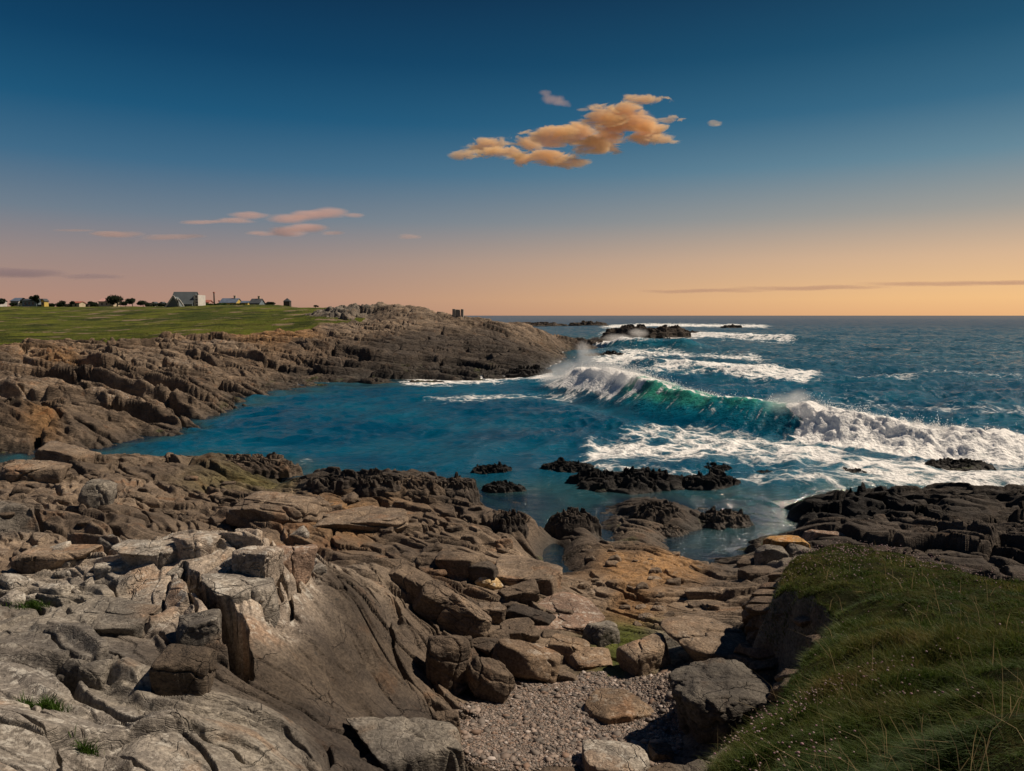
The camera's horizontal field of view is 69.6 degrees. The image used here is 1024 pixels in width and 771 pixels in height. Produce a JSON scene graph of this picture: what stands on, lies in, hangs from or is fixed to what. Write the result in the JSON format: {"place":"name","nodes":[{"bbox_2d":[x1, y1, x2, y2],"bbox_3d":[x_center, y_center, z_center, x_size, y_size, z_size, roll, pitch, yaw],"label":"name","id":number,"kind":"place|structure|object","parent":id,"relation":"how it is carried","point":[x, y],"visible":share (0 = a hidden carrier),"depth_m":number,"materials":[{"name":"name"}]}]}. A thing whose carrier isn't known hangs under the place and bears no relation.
{"place":"outdoors","nodes":[
{"label":"outdoors","id":0,"kind":"place"},
{"bbox_2d":[0,304,364,344],"bbox_3d":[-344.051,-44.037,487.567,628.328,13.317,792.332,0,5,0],"label":"meadow","id":1,"kind":"structure","parent":0,"point":[19,324],"depth_m":176.56,"materials":[{"name":"plant"}]},
{"bbox_2d":[21,299,40,306],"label":"cottage","id":2,"kind":"structure","parent":1,"relation":"on","point":[27,302],"depth_m":319.61,"materials":[{"name":"stone"}]},
{"bbox_2d":[97,298,119,306],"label":"cottage","id":3,"kind":"structure","parent":1,"relation":"on","point":[102,302],"depth_m":316.17,"materials":[{"name":"white stone"}]},
{"bbox_2d":[105,295,123,305],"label":"umbrella pine","id":4,"kind":"object","parent":1,"relation":"on","point":[114,299],"visible":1,"depth_m":315.26,"materials":[{"name":"green plant"}]},
{"bbox_2d":[165,292,205,306],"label":"cube house","id":5,"kind":"structure","parent":1,"relation":"on","point":[180,299],"depth_m":284.67,"materials":[{"name":"grey stone"}]},
{"bbox_2d":[219,296,240,304],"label":"cottage","id":6,"kind":"structure","parent":1,"relation":"on","point":[230,301],"depth_m":310.79,"materials":[{"name":"grey stone"}]},
{"bbox_2d":[249,296,264,304],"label":"cottage","id":7,"kind":"structure","parent":1,"relation":"on","point":[258,301],"depth_m":306.46,"materials":[{"name":"stone"}]},
{"bbox_2d":[0,302,670,455],"bbox_3d":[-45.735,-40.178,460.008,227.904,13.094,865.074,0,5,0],"label":"rocky headland","id":8,"kind":"structure","parent":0,"point":[91,393],"depth_m":88.46,"materials":[{"name":"stone"}]},
{"bbox_2d":[452,309,463,317],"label":"concrete ruin","id":9,"kind":"object","parent":8,"relation":"on","point":[455,312],"visible":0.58,"depth_m":147.84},
{"bbox_2d":[0,452,1023,770],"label":"rocky shore","id":10,"kind":"structure","parent":0,"point":[324,658],"depth_m":12.67,"materials":[{"name":"stone"}]},
{"bbox_2d":[0,590,25,605],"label":"loose block","id":11,"kind":"object","parent":10,"relation":"on","point":[12,596],"depth_m":10.70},
{"bbox_2d":[0,573,35,589],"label":"loose block","id":12,"kind":"object","parent":10,"relation":"on","point":[10,581],"depth_m":11.55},
{"bbox_2d":[11,486,31,494],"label":"loose block","id":13,"kind":"object","parent":10,"relation":"on","point":[19,489],"depth_m":23.82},
{"bbox_2d":[0,597,56,611],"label":"grass tuft","id":14,"kind":"object","parent":10,"relation":"on","point":[34,605],"visible":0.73,"depth_m":10.51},
{"bbox_2d":[0,459,71,483],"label":"shelf block","id":15,"kind":"structure","parent":10,"relation":"on","point":[50,471],"depth_m":26.11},
{"bbox_2d":[12,690,71,711],"bbox_3d":[-4.520,3.069,7.080,0.575,0.298,0.341,-2,6,-17],"label":"grass tuft","id":16,"kind":"object","parent":10,"relation":"on","point":[47,703],"visible":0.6,"depth_m":7.09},
{"bbox_2d":[39,582,71,594],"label":"loose block","id":17,"kind":"object","parent":10,"relation":"on","point":[65,588],"depth_m":10.82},
{"bbox_2d":[10,544,103,573],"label":"outcrop slab","id":18,"kind":"structure","parent":10,"relation":"on","point":[36,559],"depth_m":12.56,"materials":[{"name":"stone"}]},
{"bbox_2d":[50,541,71,550],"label":"loose block","id":19,"kind":"object","parent":18,"relation":"on","point":[62,545],"depth_m":13.05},
{"bbox_2d":[54,569,71,577],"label":"loose block","id":20,"kind":"object","parent":10,"relation":"on","point":[62,573],"depth_m":11.93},
{"bbox_2d":[34,440,94,462],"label":"shelf slab","id":21,"kind":"structure","parent":10,"relation":"on","point":[53,450],"depth_m":31.06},
{"bbox_2d":[54,493,77,503],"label":"loose block","id":22,"kind":"object","parent":10,"relation":"on","point":[69,498],"depth_m":21.67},
{"bbox_2d":[61,559,77,567],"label":"loose block","id":23,"kind":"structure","parent":10,"relation":"on","point":[69,564],"depth_m":12.56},
{"bbox_2d":[76,518,94,525],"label":"loose block","id":24,"kind":"object","parent":10,"relation":"on","point":[83,522],"depth_m":19.16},
{"bbox_2d":[67,719,110,756],"bbox_3d":[-3.705,3.124,6.326,0.448,0.454,0.282,0,5,0],"label":"grass tuft","id":25,"kind":"object","parent":10,"relation":"on","point":[84,748],"visible":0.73,"depth_m":6.35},
{"bbox_2d":[77,659,113,690],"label":"outcrop block","id":26,"kind":"structure","parent":10,"relation":"on","point":[94,675],"depth_m":7.95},
{"bbox_2d":[78,479,117,508],"bbox_3d":[-12.079,3.353,21.496,1.007,1.232,0.750,-3,6,-26],"label":"shelf hump","id":27,"kind":"object","parent":10,"relation":"on","point":[95,493],"visible":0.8,"depth_m":21.19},
{"bbox_2d":[97,534,122,553],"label":"loose block","id":28,"kind":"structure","parent":10,"relation":"on","point":[107,545],"depth_m":15.74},
{"bbox_2d":[93,561,127,579],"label":"loose block","id":29,"kind":"object","parent":10,"relation":"on","point":[102,569],"depth_m":11.47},
{"bbox_2d":[64,595,161,637],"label":"outcrop slab","id":30,"kind":"structure","parent":10,"relation":"on","point":[121,616],"depth_m":9.88,"materials":[{"name":"stone"}]},
{"bbox_2d":[106,572,120,578],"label":"loose block","id":31,"kind":"object","parent":10,"relation":"on","point":[112,575],"depth_m":11.38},
{"bbox_2d":[111,539,177,568],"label":"outcrop slab","id":32,"kind":"structure","parent":10,"relation":"on","point":[158,553],"depth_m":11.58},
{"bbox_2d":[137,487,159,494],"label":"loose block","id":33,"kind":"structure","parent":10,"relation":"on","point":[150,490],"depth_m":26.32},
{"bbox_2d":[166,567,184,579],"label":"loose block","id":34,"kind":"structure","parent":10,"relation":"on","point":[179,572],"depth_m":11.28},
{"bbox_2d":[149,644,216,695],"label":"outcrop block","id":35,"kind":"structure","parent":10,"relation":"on","point":[178,669],"depth_m":7.84,"materials":[{"name":"stone"}]},
{"bbox_2d":[172,532,220,559],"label":"outcrop block","id":36,"kind":"structure","parent":10,"relation":"on","point":[195,545],"depth_m":11.59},
{"bbox_2d":[187,512,205,518],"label":"loose block","id":37,"kind":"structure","parent":10,"relation":"on","point":[194,515],"depth_m":23.78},
{"bbox_2d":[176,609,221,645],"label":"outcrop block","id":38,"kind":"structure","parent":10,"relation":"on","point":[201,628],"depth_m":9.30,"materials":[{"name":"stone"}]},
{"bbox_2d":[201,573,279,645],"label":"outcrop block","id":39,"kind":"structure","parent":10,"relation":"on","point":[230,589],"depth_m":10.55,"materials":[{"name":"stone"}]},
{"bbox_2d":[231,546,283,586],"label":"outcrop block","id":40,"kind":"structure","parent":10,"relation":"on","point":[261,561],"depth_m":11.00,"materials":[{"name":"stone"}]},
{"bbox_2d":[224,452,303,478],"bbox_3d":[-12.713,3.838,36.046,5.086,1.122,2.019,0,5,0],"label":"shelf ledge","id":41,"kind":"object","parent":10,"relation":"on","point":[273,465],"visible":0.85,"depth_m":35.60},
{"bbox_2d":[226,491,331,527],"bbox_3d":[-7.164,4.045,22.991,3.049,1.084,1.696,1,6,11],"label":"shelf ledge","id":42,"kind":"object","parent":10,"relation":"on","point":[266,506],"visible":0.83,"depth_m":22.58,"materials":[{"name":"stone"}]},
{"bbox_2d":[277,544,317,589],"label":"outcrop block","id":43,"kind":"structure","parent":10,"relation":"on","point":[298,562],"depth_m":12.09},
{"bbox_2d":[288,525,309,537],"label":"loose block","id":44,"kind":"object","parent":10,"relation":"on","point":[302,531],"depth_m":20.78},
{"bbox_2d":[311,563,326,575],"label":"loose block","id":45,"kind":"object","parent":10,"relation":"on","point":[320,569],"depth_m":12.98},
{"bbox_2d":[301,468,359,495],"bbox_3d":[-6.809,3.895,28.811,3.017,1.288,1.526,0,5,0],"label":"ridge rock","id":46,"kind":"object","parent":10,"relation":"on","point":[337,482],"visible":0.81,"depth_m":28.38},
{"bbox_2d":[341,492,358,503],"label":"loose block","id":47,"kind":"object","parent":10,"relation":"on","point":[351,497],"depth_m":27.23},
{"bbox_2d":[315,506,408,533],"bbox_3d":[-4.694,4.301,23.215,2.931,0.679,2.414,0,5,0],"label":"shelf ledge","id":48,"kind":"object","parent":10,"relation":"on","point":[366,519],"visible":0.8,"depth_m":22.63,"materials":[{"name":"stone"}]},
{"bbox_2d":[354,467,407,497],"bbox_3d":[-5.017,3.817,28.404,2.458,1.236,1.362,0,5,0],"label":"ridge rock","id":49,"kind":"object","parent":10,"relation":"on","point":[372,482],"visible":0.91,"depth_m":27.97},
{"bbox_2d":[346,716,464,770],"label":"corner block","id":50,"kind":"object","parent":10,"relation":"on","point":[401,743],"depth_m":8.78,"materials":[{"name":"stone"}]},
{"bbox_2d":[388,564,432,604],"bbox_3d":[-2.196,4.434,16.045,1.013,0.962,0.854,2,6,20],"label":"pile block","id":51,"kind":"object","parent":10,"relation":"on","point":[411,580],"depth_m":15.74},
{"bbox_2d":[394,471,445,497],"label":"ridge rock","id":52,"kind":"object","parent":10,"relation":"on","point":[421,484],"visible":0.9,"depth_m":28.18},
{"bbox_2d":[422,542,442,551],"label":"loose block","id":53,"kind":"object","parent":10,"relation":"on","point":[437,547],"depth_m":20.16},
{"bbox_2d":[426,569,446,575],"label":"loose block","id":54,"kind":"object","parent":10,"relation":"on","point":[438,572],"depth_m":18.50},
{"bbox_2d":[412,580,467,622],"bbox_3d":[-1.493,4.613,15.405,1.203,0.968,0.842,0,5,0],"label":"pile block","id":55,"kind":"object","parent":10,"relation":"on","point":[431,601],"depth_m":15.05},
{"bbox_2d":[432,709,460,736],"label":"corner block","id":56,"kind":"object","parent":10,"relation":"on","point":[451,716],"depth_m":11.07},
{"bbox_2d":[425,635,471,692],"bbox_3d":[-1.140,5.059,13.055,0.855,1.309,0.685,0,5,0],"label":"pile block","id":57,"kind":"object","parent":10,"relation":"on","point":[448,659],"depth_m":12.81,"materials":[{"name":"stone"}]},
{"bbox_2d":[452,685,466,695],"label":"loose block","id":58,"kind":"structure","parent":57,"relation":"on","point":[458,691],"depth_m":12.82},
{"bbox_2d":[445,525,465,531],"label":"loose block","id":59,"kind":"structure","parent":10,"relation":"on","point":[457,528],"depth_m":22.94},
{"bbox_2d":[432,472,479,504],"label":"ridge rock","id":60,"kind":"object","parent":10,"relation":"on","point":[460,486],"visible":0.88,"depth_m":28.86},
{"bbox_2d":[435,551,485,578],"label":"pile block","id":61,"kind":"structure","parent":10,"relation":"on","point":[454,563],"depth_m":18.76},
{"bbox_2d":[437,593,491,637],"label":"pile block","id":62,"kind":"structure","parent":10,"relation":"on","point":[461,616],"depth_m":14.87,"materials":[{"name":"stone"}]},
{"bbox_2d":[461,534,481,543],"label":"loose block","id":63,"kind":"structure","parent":10,"relation":"on","point":[472,539],"depth_m":22.40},
{"bbox_2d":[468,505,490,511],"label":"loose block","id":64,"kind":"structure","parent":10,"relation":"on","point":[476,508],"depth_m":26.81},
{"bbox_2d":[468,561,498,584],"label":"pile block","id":65,"kind":"object","parent":10,"relation":"on","point":[487,569],"depth_m":18.55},
{"bbox_2d":[472,637,500,657],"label":"pile block","id":66,"kind":"object","parent":10,"relation":"on","point":[483,646],"depth_m":14.28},
{"bbox_2d":[474,577,503,589],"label":"pile block","id":67,"kind":"object","parent":10,"relation":"on","point":[487,583],"depth_m":18.45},
{"bbox_2d":[464,656,515,703],"bbox_3d":[-0.448,5.212,12.847,1.039,1.007,0.541,2,6,22],"label":"pile block","id":68,"kind":"object","parent":10,"relation":"on","point":[489,679],"depth_m":12.63,"materials":[{"name":"stone"}]},
{"bbox_2d":[479,602,506,624],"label":"pile block","id":69,"kind":"object","parent":10,"relation":"on","point":[495,612],"depth_m":16.31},
{"bbox_2d":[487,628,509,638],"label":"loose block","id":70,"kind":"object","parent":10,"relation":"on","point":[503,633],"depth_m":15.20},
{"bbox_2d":[480,480,527,500],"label":"sea rock","id":71,"kind":"object","parent":10,"relation":"on","point":[504,486],"visible":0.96,"depth_m":33.45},
{"bbox_2d":[495,538,512,548],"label":"loose block","id":72,"kind":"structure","parent":10,"relation":"on","point":[506,542],"depth_m":22.39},
{"bbox_2d":[490,509,528,538],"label":"tidal rock","id":73,"kind":"object","parent":10,"relation":"on","point":[510,521],"visible":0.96,"depth_m":24.59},
{"bbox_2d":[498,579,539,606],"bbox_3d":[0.171,5.226,18.049,0.989,0.709,0.694,-1,6,-13],"label":"pile block","id":74,"kind":"object","parent":10,"relation":"on","point":[527,592],"depth_m":17.82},
{"bbox_2d":[500,617,539,642],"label":"pile block","id":75,"kind":"object","parent":10,"relation":"on","point":[524,628],"depth_m":15.65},
{"bbox_2d":[491,639,560,683],"bbox_3d":[0.243,5.288,13.949,1.391,0.962,0.780,2,6,20],"label":"pile block","id":76,"kind":"object","parent":10,"relation":"on","point":[522,660],"depth_m":13.64,"materials":[{"name":"stone"}]},
{"bbox_2d":[496,555,562,595],"bbox_3d":[0.426,5.178,19.420,1.822,0.892,1.892,1,5,7],"label":"pile block","id":77,"kind":"object","parent":10,"relation":"on","point":[517,569],"depth_m":18.98,"materials":[{"name":"stone"}]},
{"bbox_2d":[542,629,560,637],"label":"loose block","id":78,"kind":"object","parent":10,"relation":"on","point":[547,633],"depth_m":16.11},
{"bbox_2d":[556,668,578,681],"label":"pile block","id":79,"kind":"object","parent":10,"relation":"on","point":[564,675],"depth_m":13.67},
{"bbox_2d":[532,592,604,634],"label":"pile block","id":80,"kind":"structure","parent":10,"relation":"on","point":[584,614],"depth_m":17.25,"materials":[{"name":"stone"}]},
{"bbox_2d":[505,604,555,625],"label":"pile block","id":81,"kind":"object","parent":80,"relation":"on","point":[537,617],"depth_m":16.68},
{"bbox_2d":[548,633,589,662],"bbox_3d":[1.236,5.567,15.390,0.889,0.581,0.646,1,6,15],"label":"pile block","id":82,"kind":"object","parent":10,"relation":"on","point":[566,646],"depth_m":15.22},
{"bbox_2d":[568,647,612,670],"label":"pile block","id":83,"kind":"object","parent":10,"relation":"on","point":[586,658],"depth_m":14.76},
{"bbox_2d":[582,620,619,646],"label":"pile block","id":84,"kind":"object","parent":10,"relation":"on","point":[603,633],"depth_m":15.90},
{"bbox_2d":[582,739,650,770],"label":"beach boulder","id":85,"kind":"object","parent":10,"relation":"on","point":[604,755],"visible":0.99,"depth_m":10.48,"materials":[{"name":"stone"}]},
{"bbox_2d":[616,633,670,675],"bbox_3d":[2.596,5.301,14.327,0.986,0.828,0.839,-2,6,-20],"label":"beach boulder","id":86,"kind":"object","parent":10,"relation":"on","point":[648,654],"visible":0.88,"depth_m":14.02,"materials":[{"name":"stone"}]},
{"bbox_2d":[638,613,653,622],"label":"loose stone","id":87,"kind":"object","parent":10,"relation":"on","point":[642,616],"visible":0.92,"depth_m":17.38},
{"bbox_2d":[649,524,688,540],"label":"tidal rock","id":88,"kind":"object","parent":10,"relation":"on","point":[671,530],"visible":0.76,"depth_m":26.89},
{"bbox_2d":[666,578,680,585],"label":"loose stone","id":89,"kind":"object","parent":10,"relation":"on","point":[675,581],"visible":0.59,"depth_m":20.34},
{"bbox_2d":[687,601,702,607],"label":"flat stone","id":90,"kind":"object","parent":10,"relation":"on","point":[698,604],"visible":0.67,"depth_m":18.45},
{"bbox_2d":[660,615,748,661],"bbox_3d":[3.841,5.184,14.278,1.836,0.958,1.943,0,5,0],"label":"beach boulder","id":91,"kind":"object","parent":10,"relation":"on","point":[699,638],"visible":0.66,"depth_m":14.11,"materials":[{"name":"stone"}]},
{"bbox_2d":[684,586,727,599],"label":"bench slab","id":92,"kind":"structure","parent":10,"relation":"on","point":[707,592],"depth_m":18.98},
{"bbox_2d":[668,658,777,745],"bbox_3d":[3.170,4.999,11.362,1.595,1.187,1.584,-2,6,-19],"label":"beach boulder","id":93,"kind":"object","parent":10,"relation":"on","point":[708,694],"visible":0.85,"depth_m":10.84,"materials":[{"name":"stone"}]},
{"bbox_2d":[698,506,753,538],"bbox_3d":[8.053,5.215,28.182,2.452,1.073,1.497,0,5,0],"label":"tidal rock","id":94,"kind":"object","parent":10,"relation":"on","point":[714,518],"visible":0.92,"depth_m":27.86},
{"bbox_2d":[736,555,754,567],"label":"cliff slab","id":95,"kind":"structure","parent":10,"relation":"on","point":[743,561],"depth_m":22.15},
{"bbox_2d":[737,565,775,580],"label":"cliff slab","id":96,"kind":"structure","parent":10,"relation":"on","point":[750,572],"depth_m":19.39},
{"bbox_2d":[754,544,788,565],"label":"cliff slab","id":97,"kind":"structure","parent":10,"relation":"on","point":[766,553],"depth_m":20.86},
{"bbox_2d":[763,535,810,548],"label":"cliff slab","id":98,"kind":"structure","parent":10,"relation":"on","point":[783,540],"depth_m":21.95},
{"bbox_2d":[801,529,844,540],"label":"cliff slab","id":99,"kind":"structure","parent":10,"relation":"on","point":[810,535],"depth_m":23.44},
{"bbox_2d":[0,316,1023,572],"bbox_3d":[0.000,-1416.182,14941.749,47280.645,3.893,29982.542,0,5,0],"label":"sea","id":100,"kind":"structure","parent":0,"point":[960,370],"depth_m":53.47,"materials":[{"name":"liquid"}]},
{"bbox_2d":[470,461,511,473],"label":"sea rock","id":101,"kind":"object","parent":100,"relation":"in","point":[499,467],"visible":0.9,"depth_m":36.94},
{"bbox_2d":[505,364,552,377],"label":"sea rock","id":102,"kind":"object","parent":100,"relation":"in","point":[527,371],"visible":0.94,"depth_m":94.32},
{"bbox_2d":[522,322,567,326],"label":"islet","id":103,"kind":"object","parent":100,"relation":"in","point":[536,324],"visible":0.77,"depth_m":501.18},
{"bbox_2d":[539,457,593,472],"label":"sea rock","id":104,"kind":"object","parent":100,"relation":"in","point":[560,464],"visible":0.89,"depth_m":37.24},
{"bbox_2d":[544,507,601,537],"bbox_3d":[2.204,4.955,26.760,2.122,1.021,1.212,0,5,0],"label":"tidal rock","id":105,"kind":"object","parent":100,"relation":"on","point":[564,523],"visible":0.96,"depth_m":26.46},
{"bbox_2d":[568,320,608,325],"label":"islet","id":106,"kind":"object","parent":100,"relation":"in","point":[588,323],"visible":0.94,"depth_m":522.45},
{"bbox_2d":[583,350,623,355],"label":"sea rock","id":107,"kind":"object","parent":100,"relation":"in","point":[607,352],"visible":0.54,"depth_m":130.76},
{"bbox_2d":[565,466,684,500],"bbox_3d":[5.532,4.440,34.438,6.348,1.430,3.332,0,5,0],"label":"sea rock","id":108,"kind":"object","parent":100,"relation":"in","point":[633,481],"visible":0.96,"depth_m":33.72,"materials":[{"name":"stone"}]},
{"bbox_2d":[602,324,690,337],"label":"islet","id":109,"kind":"object","parent":100,"relation":"in","point":[642,330],"visible":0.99,"depth_m":246.58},
{"bbox_2d":[629,500,684,524],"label":"tidal rock","id":110,"kind":"object","parent":100,"relation":"on","point":[664,512],"visible":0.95,"depth_m":27.73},
{"bbox_2d":[682,469,740,490],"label":"sea rock","id":111,"kind":"object","parent":100,"relation":"in","point":[715,479],"visible":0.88,"depth_m":33.78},
{"bbox_2d":[704,462,731,471],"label":"sea rock","id":112,"kind":"object","parent":100,"relation":"in","point":[722,467],"visible":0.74,"depth_m":37.52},
{"bbox_2d":[924,457,996,470],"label":"sea rock","id":113,"kind":"object","parent":100,"relation":"in","point":[960,464],"visible":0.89,"depth_m":38.59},
{"bbox_2d":[457,669,683,770],"bbox_3d":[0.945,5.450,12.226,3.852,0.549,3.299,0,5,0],"label":"pebble beach","id":114,"kind":"structure","parent":0,"point":[466,755],"depth_m":11.90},
{"bbox_2d":[585,688,653,724],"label":"beach slab","id":115,"kind":"structure","parent":114,"relation":"on","point":[608,706],"depth_m":12.30,"materials":[{"name":"stone"}]},
{"bbox_2d":[648,742,673,760],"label":"beach cobble","id":116,"kind":"object","parent":114,"relation":"on","point":[657,751],"visible":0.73,"depth_m":10.66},
{"bbox_2d":[707,572,823,770],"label":"bluff cliff","id":117,"kind":"structure","parent":0,"point":[761,597],"depth_m":12.54,"materials":[{"name":"stone"}]},
{"bbox_2d":[538,345,1022,440],"label":"spray droplets","id":118,"kind":"object","parent":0,"point":[943,430],"visible":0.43,"depth_m":56.41,"materials":[{"name":"white liquid"}]},
{"bbox_2d":[683,543,1023,770],"bbox_3d":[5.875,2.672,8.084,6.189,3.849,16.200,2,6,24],"label":"bluff ground","id":119,"kind":"structure","parent":0,"point":[1008,735],"depth_m":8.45,"materials":[{"name":"plant"}]},
{"bbox_2d":[699,536,1023,770],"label":"sea thrift","id":120,"kind":"object","parent":119,"relation":"on","point":[781,723],"visible":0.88,"depth_m":5.90,"materials":[{"name":"green plant"}]},
{"bbox_2d":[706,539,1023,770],"bbox_3d":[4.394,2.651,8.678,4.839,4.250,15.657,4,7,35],"label":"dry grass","id":121,"kind":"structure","parent":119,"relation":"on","point":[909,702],"depth_m":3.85,"materials":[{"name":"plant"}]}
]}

